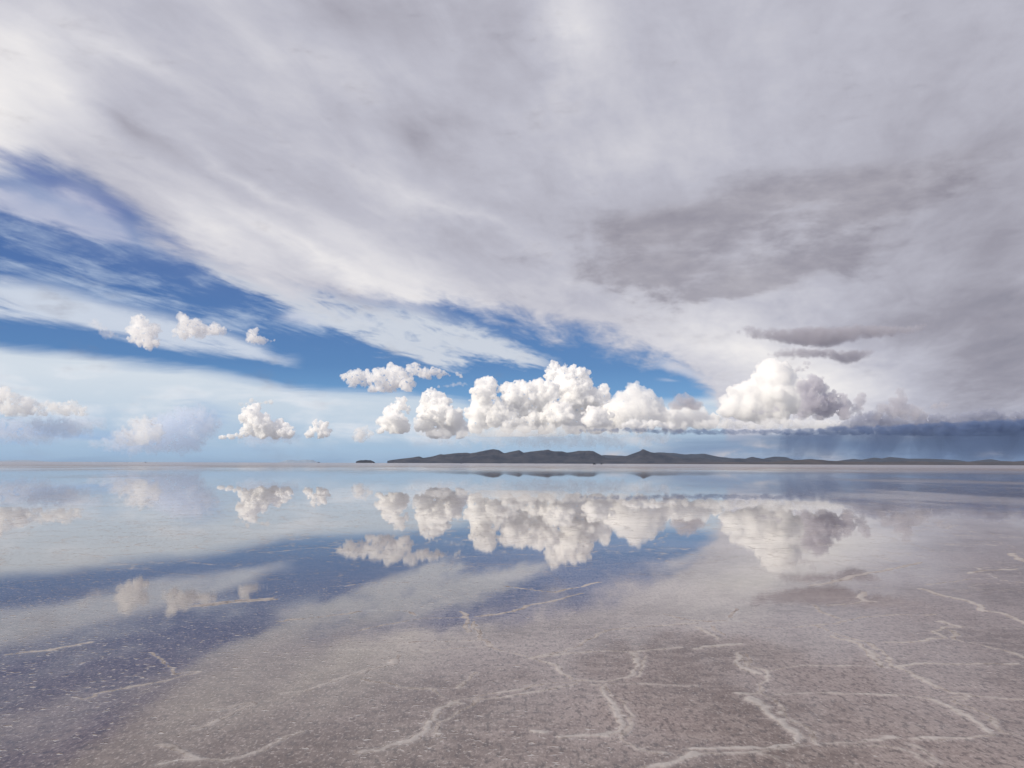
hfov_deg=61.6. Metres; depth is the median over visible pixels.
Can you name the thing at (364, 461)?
islet
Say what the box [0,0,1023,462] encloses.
sky
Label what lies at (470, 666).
salt flat
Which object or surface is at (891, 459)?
blue hills
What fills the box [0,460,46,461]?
mountains
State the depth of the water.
24.68 m
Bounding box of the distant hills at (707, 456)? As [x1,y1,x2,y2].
[602,452,730,459]
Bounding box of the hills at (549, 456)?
[387,449,718,463]
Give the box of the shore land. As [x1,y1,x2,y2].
[627,460,1023,464]
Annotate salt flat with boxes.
[0,462,1023,767]
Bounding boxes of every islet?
[279,460,319,462]
[356,460,374,462]
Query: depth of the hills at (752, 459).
26660.42 m
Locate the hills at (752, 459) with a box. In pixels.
[690,457,792,461]
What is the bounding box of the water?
[0,465,1023,587]
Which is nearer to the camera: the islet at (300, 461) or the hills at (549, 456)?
the hills at (549, 456)
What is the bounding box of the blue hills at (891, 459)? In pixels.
[764,457,1022,461]

